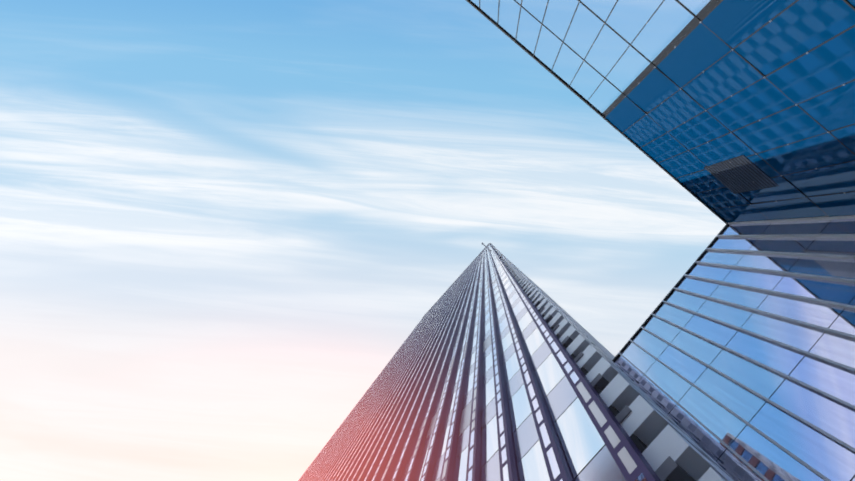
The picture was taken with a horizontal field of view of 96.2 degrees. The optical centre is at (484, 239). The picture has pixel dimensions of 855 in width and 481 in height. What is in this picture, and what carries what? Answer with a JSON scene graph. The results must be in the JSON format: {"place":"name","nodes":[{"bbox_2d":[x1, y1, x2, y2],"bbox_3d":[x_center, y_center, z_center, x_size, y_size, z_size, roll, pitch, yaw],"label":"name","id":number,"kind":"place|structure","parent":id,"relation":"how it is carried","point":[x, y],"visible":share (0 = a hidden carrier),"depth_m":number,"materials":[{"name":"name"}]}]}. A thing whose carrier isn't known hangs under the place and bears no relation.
{"place":"outdoors","nodes":[
{"label":"outdoors","id":0,"kind":"place"},
{"bbox_2d":[0,0,725,480],"label":"sky","id":1,"kind":"structure","parent":0,"point":[222,222],"materials":[{"name":"blue"}]},
{"label":"ground","id":2,"kind":"structure","parent":0,"visible":0},
{"bbox_2d":[298,242,734,480],"bbox_3d":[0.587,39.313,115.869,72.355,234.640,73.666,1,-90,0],"label":"tower","id":3,"kind":"structure","parent":2,"relation":"on","point":[499,366],"depth_m":16.35,"materials":[{"name":"grey glass"}]},
{"bbox_2d":[466,0,854,480],"bbox_3d":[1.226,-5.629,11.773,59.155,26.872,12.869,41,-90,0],"label":"office block","id":4,"kind":"structure","parent":2,"relation":"on","point":[734,358],"depth_m":16.05,"materials":[{"name":"blue glass"}]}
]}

